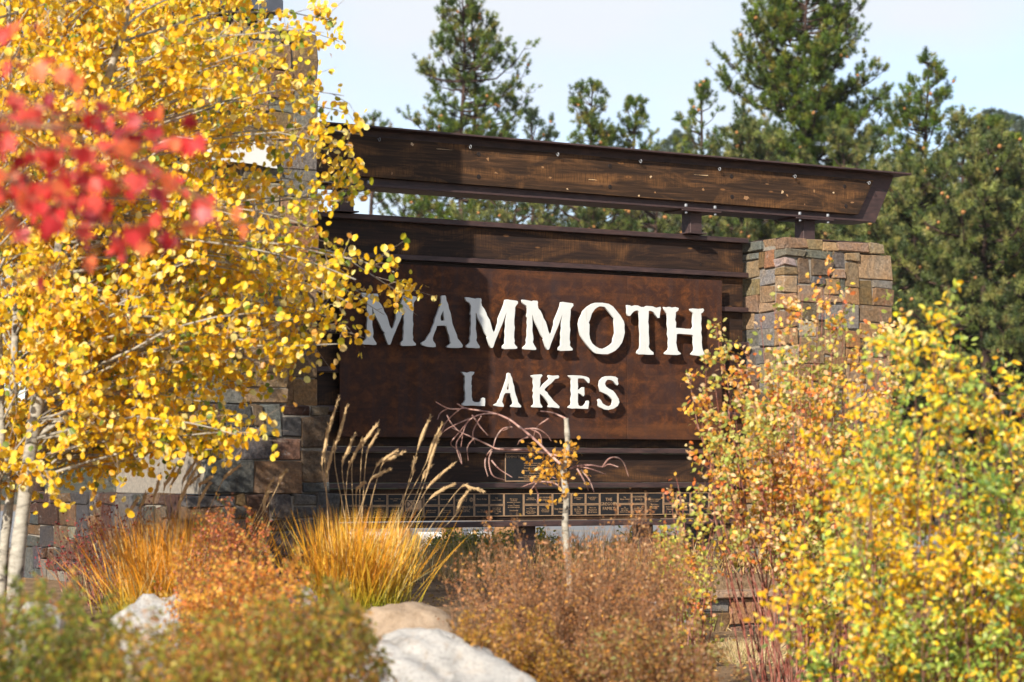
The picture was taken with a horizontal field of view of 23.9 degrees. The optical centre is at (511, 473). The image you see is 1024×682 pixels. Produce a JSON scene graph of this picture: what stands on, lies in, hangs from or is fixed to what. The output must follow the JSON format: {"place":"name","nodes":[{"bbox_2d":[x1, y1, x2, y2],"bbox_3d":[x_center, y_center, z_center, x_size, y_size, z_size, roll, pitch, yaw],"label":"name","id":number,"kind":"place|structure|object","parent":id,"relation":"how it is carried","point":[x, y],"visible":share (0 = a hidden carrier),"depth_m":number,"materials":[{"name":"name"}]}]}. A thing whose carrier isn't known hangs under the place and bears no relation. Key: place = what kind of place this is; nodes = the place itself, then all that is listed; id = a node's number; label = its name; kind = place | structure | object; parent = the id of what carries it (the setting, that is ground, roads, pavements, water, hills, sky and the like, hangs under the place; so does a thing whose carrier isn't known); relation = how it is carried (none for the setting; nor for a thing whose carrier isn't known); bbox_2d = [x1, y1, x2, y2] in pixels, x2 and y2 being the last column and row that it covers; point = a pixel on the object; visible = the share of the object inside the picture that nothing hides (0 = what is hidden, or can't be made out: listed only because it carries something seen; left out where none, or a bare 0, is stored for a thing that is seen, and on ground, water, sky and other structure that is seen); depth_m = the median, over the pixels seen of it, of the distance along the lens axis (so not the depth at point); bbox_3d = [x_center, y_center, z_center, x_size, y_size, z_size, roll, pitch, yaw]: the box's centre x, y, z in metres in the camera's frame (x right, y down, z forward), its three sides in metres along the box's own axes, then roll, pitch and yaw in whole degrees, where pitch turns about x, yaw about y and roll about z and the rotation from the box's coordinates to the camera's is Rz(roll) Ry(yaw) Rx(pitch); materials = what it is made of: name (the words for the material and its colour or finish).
{"place":"outdoors","nodes":[
{"label":"outdoors","id":0,"kind":"place"},
{"bbox_2d":[231,394,484,609],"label":"feather grass","id":1,"kind":"object","parent":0,"point":[374,579],"depth_m":17.60,"materials":[{"name":"plant"}]},
{"bbox_2d":[0,511,1022,554],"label":"road","id":2,"kind":"structure","parent":0,"point":[583,528],"depth_m":82.01,"materials":[{"name":"grey asphalt"}]},
{"bbox_2d":[0,505,1023,681],"bbox_3d":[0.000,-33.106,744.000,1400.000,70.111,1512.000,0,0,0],"label":"ground","id":3,"kind":"structure","parent":0,"point":[55,585],"depth_m":22.89,"materials":[{"name":"soil"}]},
{"bbox_2d":[0,4,49,491],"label":"pine tree","id":4,"kind":"object","parent":3,"relation":"on","point":[36,488],"depth_m":61.82,"materials":[{"name":"green plant"}]},
{"bbox_2d":[10,601,66,679],"bbox_3d":[-3.082,1.153,15.805,0.367,0.654,0.415,0,0,0],"label":"boulder","id":5,"kind":"object","parent":3,"relation":"on","point":[56,616],"visible":0.12,"depth_m":15.71,"materials":[{"name":"white stone"}]},
{"bbox_2d":[0,0,118,610],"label":"aspen tree","id":6,"kind":"object","parent":3,"relation":"on","point":[15,335],"visible":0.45,"depth_m":16.44,"materials":[{"name":"yellow plant"}]},
{"bbox_2d":[0,565,139,681],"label":"shrub","id":7,"kind":"object","parent":3,"relation":"on","point":[51,666],"visible":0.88,"depth_m":9.41,"materials":[{"name":"green plant"}]},
{"bbox_2d":[33,493,164,605],"bbox_3d":[-3.224,0.609,19.110,0.972,0.909,1.226,0,0,-26],"label":"dogwood","id":8,"kind":"object","parent":3,"relation":"on","point":[93,595],"visible":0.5,"depth_m":19.07,"materials":[{"name":"red plant"}]},
{"bbox_2d":[0,17,247,294],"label":"maple tree","id":9,"kind":"object","parent":3,"relation":"on","point":[33,205],"visible":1,"depth_m":7.56,"materials":[{"name":"red plant"}]},
{"bbox_2d":[101,594,198,680],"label":"boulder","id":10,"kind":"object","parent":3,"relation":"on","point":[144,602],"visible":0.22,"depth_m":15.43,"materials":[{"name":"white stone"}]},
{"bbox_2d":[75,595,280,681],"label":"shrub","id":11,"kind":"object","parent":3,"relation":"on","point":[225,671],"visible":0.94,"depth_m":9.13,"materials":[{"name":"green plant"}]},
{"bbox_2d":[23,0,339,592],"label":"stone tower","id":12,"kind":"structure","parent":3,"relation":"on","point":[302,426],"depth_m":22.18,"materials":[{"name":"grey stone"}]},
{"bbox_2d":[203,142,276,168],"bbox_3d":[-2.494,-2.930,22.088,0.778,0.237,0.039,0,0,-31],"label":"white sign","id":13,"kind":"object","parent":12,"relation":"attached to","point":[257,156],"visible":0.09,"depth_m":22.16,"materials":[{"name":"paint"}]},
{"bbox_2d":[51,457,311,618],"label":"feather grass","id":14,"kind":"object","parent":3,"relation":"on","point":[140,573],"depth_m":17.30,"materials":[{"name":"plant"}]},
{"bbox_2d":[153,493,282,648],"bbox_3d":[-1.923,0.889,16.120,1.147,1.532,1.112,0,0,30],"label":"shrub","id":15,"kind":"object","parent":3,"relation":"on","point":[235,536],"visible":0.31,"depth_m":16.03,"materials":[{"name":"orange plant"}]},
{"bbox_2d":[2,0,441,660],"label":"aspen tree","id":16,"kind":"object","parent":3,"relation":"on","point":[132,348],"visible":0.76,"depth_m":16.52,"materials":[{"name":"yellow plant"}]},
{"bbox_2d":[159,532,330,681],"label":"shrub","id":17,"kind":"object","parent":3,"relation":"on","point":[210,595],"visible":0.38,"depth_m":12.78,"materials":[{"name":"orange plant"}]},
{"bbox_2d":[266,583,318,623],"bbox_3d":[-1.542,0.993,17.012,0.383,0.460,0.413,0,0,0],"label":"boulder","id":18,"kind":"object","parent":3,"relation":"on","point":[310,589],"visible":0.04,"depth_m":16.88,"materials":[{"name":"white stone"}]},
{"bbox_2d":[227,567,411,681],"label":"shrub","id":19,"kind":"object","parent":3,"relation":"on","point":[318,660],"visible":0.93,"depth_m":9.81,"materials":[{"name":"green plant"}]},
{"bbox_2d":[358,109,394,446],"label":"pine tree","id":20,"kind":"object","parent":3,"relation":"on","point":[375,115],"visible":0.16,"depth_m":110.02,"materials":[{"name":"green plant"}]},
{"bbox_2d":[340,601,458,646],"bbox_3d":[-0.755,1.182,16.302,0.866,0.638,0.692,0,0,0],"label":"boulder","id":21,"kind":"object","parent":3,"relation":"on","point":[388,618],"visible":0.23,"depth_m":16.10,"materials":[{"name":"beige stone"}]},
{"bbox_2d":[373,192,433,452],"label":"pine tree","id":22,"kind":"object","parent":3,"relation":"on","point":[397,200],"visible":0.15,"depth_m":111.37,"materials":[{"name":"green plant"}]},
{"bbox_2d":[350,527,513,551],"bbox_3d":[-1.419,1.290,33.025,3.494,1.220,0.330,0,0,0],"label":"guard rail","id":23,"kind":"object","parent":3,"relation":"on","point":[506,528],"visible":0.04,"depth_m":32.87,"materials":[{"name":"grey metal"}]},
{"bbox_2d":[329,627,536,681],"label":"boulder","id":24,"kind":"object","parent":3,"relation":"on","point":[427,655],"visible":0.71,"depth_m":12.39,"materials":[{"name":"white stone"}]},
{"bbox_2d":[378,2,543,488],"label":"pine tree","id":25,"kind":"object","parent":3,"relation":"on","point":[506,123],"visible":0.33,"depth_m":105.62,"materials":[{"name":"green plant"}]},
{"bbox_2d":[423,527,506,561],"bbox_3d":[-0.584,0.880,29.472,1.137,0.615,2.188,0,0,0],"label":"weed","id":26,"kind":"object","parent":3,"relation":"on","point":[455,538],"visible":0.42,"depth_m":28.98,"materials":[{"name":"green plant"}]},
{"bbox_2d":[395,0,540,488],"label":"pine tree","id":27,"kind":"object","parent":3,"relation":"on","point":[483,63],"visible":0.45,"depth_m":104.85,"materials":[{"name":"green plant"}]},
{"bbox_2d":[448,199,574,520],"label":"pine tree","id":28,"kind":"object","parent":3,"relation":"on","point":[498,212],"visible":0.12,"depth_m":98.26,"materials":[{"name":"green plant"}]},
{"bbox_2d":[445,595,582,681],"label":"shrub","id":29,"kind":"object","parent":3,"relation":"on","point":[513,656],"visible":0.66,"depth_m":12.94,"materials":[{"name":"brown plant"}]},
{"bbox_2d":[486,527,561,559],"bbox_3d":[0.182,0.907,29.487,1.391,0.605,2.123,0,0,0],"label":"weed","id":30,"kind":"object","parent":3,"relation":"on","point":[505,535],"visible":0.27,"depth_m":28.90,"materials":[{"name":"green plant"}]},
{"bbox_2d":[436,402,628,605],"bbox_3d":[0.160,0.267,18.595,1.478,1.627,0.654,0,0,0],"label":"weeping sapling","id":31,"kind":"object","parent":3,"relation":"on","point":[563,475],"visible":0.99,"depth_m":18.58,"materials":[{"name":"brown plant"}]},
{"bbox_2d":[512,104,568,482],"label":"pine tree","id":32,"kind":"object","parent":3,"relation":"on","point":[549,133],"visible":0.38,"depth_m":102.92,"materials":[{"name":"green plant"}]},
{"bbox_2d":[435,491,721,680],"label":"dry shrub","id":33,"kind":"object","parent":3,"relation":"on","point":[594,604],"visible":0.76,"depth_m":14.56,"materials":[{"name":"brown plant"}]},
{"bbox_2d":[501,138,681,519],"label":"pine tree","id":34,"kind":"object","parent":3,"relation":"on","point":[591,215],"visible":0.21,"depth_m":95.81,"materials":[{"name":"green plant"}]},
{"bbox_2d":[565,76,620,453],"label":"pine tree","id":35,"kind":"object","parent":3,"relation":"on","point":[590,118],"visible":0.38,"depth_m":107.76,"materials":[{"name":"green plant"}]},
{"bbox_2d":[315,121,911,577],"bbox_3d":[0.832,-1.114,26.510,8.820,4.928,0.510,0,0,-31],"label":"town sign","id":36,"kind":"object","parent":3,"relation":"on","point":[601,339],"visible":0.81,"depth_m":26.12,"materials":[{"name":"wood"}]},
{"bbox_2d":[573,141,682,518],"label":"pine tree","id":37,"kind":"object","parent":3,"relation":"on","point":[633,223],"visible":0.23,"depth_m":95.61,"materials":[{"name":"green plant"}]},
{"bbox_2d":[608,94,660,482],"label":"pine tree","id":38,"kind":"object","parent":3,"relation":"on","point":[632,126],"visible":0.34,"depth_m":109.73,"materials":[{"name":"green plant"}]},
{"bbox_2d":[600,525,677,563],"bbox_3d":[1.583,0.895,29.510,1.242,0.641,2.171,0,0,0],"label":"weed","id":39,"kind":"object","parent":3,"relation":"on","point":[630,533],"visible":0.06,"depth_m":29.19,"materials":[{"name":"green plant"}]},
{"bbox_2d":[559,592,748,681],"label":"shrub","id":40,"kind":"object","parent":3,"relation":"on","point":[635,671],"visible":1,"depth_m":12.92,"materials":[{"name":"brown plant"}]},
{"bbox_2d":[642,601,694,650],"bbox_3d":[1.002,1.225,19.507,1.023,0.442,0.697,0,0,0],"label":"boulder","id":41,"kind":"object","parent":3,"relation":"on","point":[673,636],"visible":0.01,"depth_m":19.34,"materials":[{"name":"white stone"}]},
{"bbox_2d":[649,472,728,681],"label":"twiggy shrub","id":42,"kind":"object","parent":3,"relation":"on","point":[698,610],"visible":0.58,"depth_m":16.86,"materials":[{"name":"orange plant"}]},
{"bbox_2d":[669,76,737,518],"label":"pine tree","id":43,"kind":"object","parent":3,"relation":"on","point":[703,91],"visible":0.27,"depth_m":99.79,"materials":[{"name":"green plant"}]},
{"bbox_2d":[680,636,794,664],"bbox_3d":[2.113,1.571,21.523,1.506,0.246,1.049,0,0,-23],"label":"grass tuft","id":44,"kind":"object","parent":3,"relation":"on","point":[733,652],"visible":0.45,"depth_m":21.38,"materials":[{"name":"beige plant"}]},
{"bbox_2d":[683,114,797,241],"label":"pine tree","id":45,"kind":"object","parent":3,"relation":"on","point":[746,130],"visible":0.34,"depth_m":94.24,"materials":[{"name":"green plant"}]},
{"bbox_2d":[682,237,893,573],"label":"stone pillar","id":46,"kind":"structure","parent":3,"relation":"on","point":[786,263],"depth_m":27.55,"materials":[{"name":"stone"}]},
{"bbox_2d":[677,250,911,681],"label":"orange shrub","id":47,"kind":"object","parent":3,"relation":"on","point":[774,477],"visible":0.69,"depth_m":16.95,"materials":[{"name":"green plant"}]},
{"bbox_2d":[705,0,904,241],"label":"pine tree","id":48,"kind":"object","parent":3,"relation":"on","point":[785,79],"visible":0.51,"depth_m":99.82,"materials":[{"name":"green plant"}]},
{"bbox_2d":[639,581,1014,631],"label":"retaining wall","id":49,"kind":"structure","parent":3,"relation":"on","point":[721,605],"depth_m":25.75,"materials":[{"name":"stone"}]},
{"bbox_2d":[777,115,908,241],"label":"pine tree","id":50,"kind":"object","parent":3,"relation":"on","point":[840,142],"visible":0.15,"depth_m":93.78,"materials":[{"name":"green plant"}]},
{"bbox_2d":[743,278,1023,681],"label":"yellow shrub","id":51,"kind":"object","parent":3,"relation":"on","point":[978,570],"visible":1,"depth_m":12.76,"materials":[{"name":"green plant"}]},
{"bbox_2d":[822,156,946,492],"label":"pine tree","id":52,"kind":"object","parent":3,"relation":"on","point":[843,232],"visible":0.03,"depth_m":87.19,"materials":[{"name":"green plant"}]},
{"bbox_2d":[868,46,974,521],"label":"pine tree","id":53,"kind":"object","parent":3,"relation":"on","point":[930,114],"visible":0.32,"depth_m":97.64,"materials":[{"name":"green plant"}]},
{"bbox_2d":[845,147,1023,529],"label":"pine tree","id":54,"kind":"object","parent":3,"relation":"on","point":[895,210],"visible":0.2,"depth_m":83.08,"materials":[{"name":"green plant"}]},
{"bbox_2d":[881,118,1023,526],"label":"pine tree","id":55,"kind":"object","parent":3,"relation":"on","point":[995,206],"visible":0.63,"depth_m":79.27,"materials":[{"name":"green plant"}]},
{"bbox_2d":[922,103,987,521],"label":"pine tree","id":56,"kind":"object","parent":3,"relation":"on","point":[962,120],"visible":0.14,"depth_m":95.74,"materials":[{"name":"green plant"}]},
{"bbox_2d":[919,139,1023,488],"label":"pine tree","id":57,"kind":"object","parent":3,"relation":"on","point":[1020,289],"visible":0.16,"depth_m":80.99,"materials":[{"name":"green plant"}]},
{"bbox_2d":[970,113,1006,521],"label":"pine tree","id":58,"kind":"object","parent":3,"relation":"on","point":[993,120],"visible":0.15,"depth_m":96.86,"materials":[{"name":"green plant"}]},
{"bbox_2d":[972,130,1023,522],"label":"pine tree","id":59,"kind":"object","parent":3,"relation":"on","point":[1018,136],"visible":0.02,"depth_m":94.78,"materials":[{"name":"green plant"}]},
{"bbox_2d":[0,0,1023,401],"label":"sky","id":60,"kind":"structure","parent":0,"point":[657,50],"materials":[{"name":"white"}]},
{"bbox_2d":[1,187,1023,504],"bbox_3d":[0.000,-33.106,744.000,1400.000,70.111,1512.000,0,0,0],"label":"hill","id":61,"kind":"structure","parent":0,"point":[101,489],"depth_m":203.91,"materials":[{"name":"green plant"}]},
{"bbox_2d":[2,151,1017,489],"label":"woods","id":62,"kind":"object","parent":61,"relation":"on","point":[522,447],"depth_m":275.56,"materials":[{"name":"green plant"}]},
{"bbox_2d":[661,138,671,150],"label":"pine tree","id":63,"kind":"object","parent":61,"relation":"on","point":[666,145],"visible":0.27,"depth_m":352.05,"materials":[{"name":"green plant"}]},
{"bbox_2d":[666,128,683,152],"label":"pine tree","id":64,"kind":"object","parent":61,"relation":"on","point":[675,132],"visible":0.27,"depth_m":335.82,"materials":[{"name":"green plant"}]},
{"bbox_2d":[683,137,695,152],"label":"pine tree","id":65,"kind":"object","parent":61,"relation":"on","point":[691,144],"visible":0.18,"depth_m":334.27,"materials":[{"name":"green plant"}]},
{"bbox_2d":[983,105,996,134],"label":"pine tree","id":66,"kind":"object","parent":61,"relation":"on","point":[991,110],"visible":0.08,"depth_m":333.26,"materials":[{"name":"green plant"}]},
{"bbox_2d":[993,108,1009,131],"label":"pine tree","id":67,"kind":"object","parent":61,"relation":"on","point":[1000,111],"visible":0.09,"depth_m":328.67,"materials":[{"name":"green plant"}]},
{"bbox_2d":[1003,109,1013,153],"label":"pine tree","id":68,"kind":"object","parent":61,"relation":"on","point":[1007,115],"visible":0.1,"depth_m":346.04,"materials":[{"name":"green plant"}]},
{"bbox_2d":[1006,111,1016,129],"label":"pine tree","id":69,"kind":"object","parent":61,"relation":"on","point":[1012,115],"visible":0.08,"depth_m":348.84,"materials":[{"name":"green plant"}]},
{"bbox_2d":[1012,114,1023,158],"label":"pine tree","id":70,"kind":"object","parent":61,"relation":"on","point":[1018,117],"visible":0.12,"depth_m":336.45,"materials":[{"name":"green plant"}]},
{"bbox_2d":[1013,116,1023,149],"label":"pine tree","id":71,"kind":"object","parent":61,"relation":"on","point":[1021,124],"visible":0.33,"depth_m":330.20,"materials":[{"name":"green plant"}]},
{"bbox_2d":[67,577,1006,681],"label":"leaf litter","id":72,"kind":"object","parent":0,"point":[445,597],"visible":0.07,"depth_m":20.69,"materials":[{"name":"brown plant"}]},
{"bbox_2d":[364,526,914,630],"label":"dry grass","id":73,"kind":"structure","parent":0,"point":[449,562],"depth_m":26.30,"materials":[{"name":"brown plant"}]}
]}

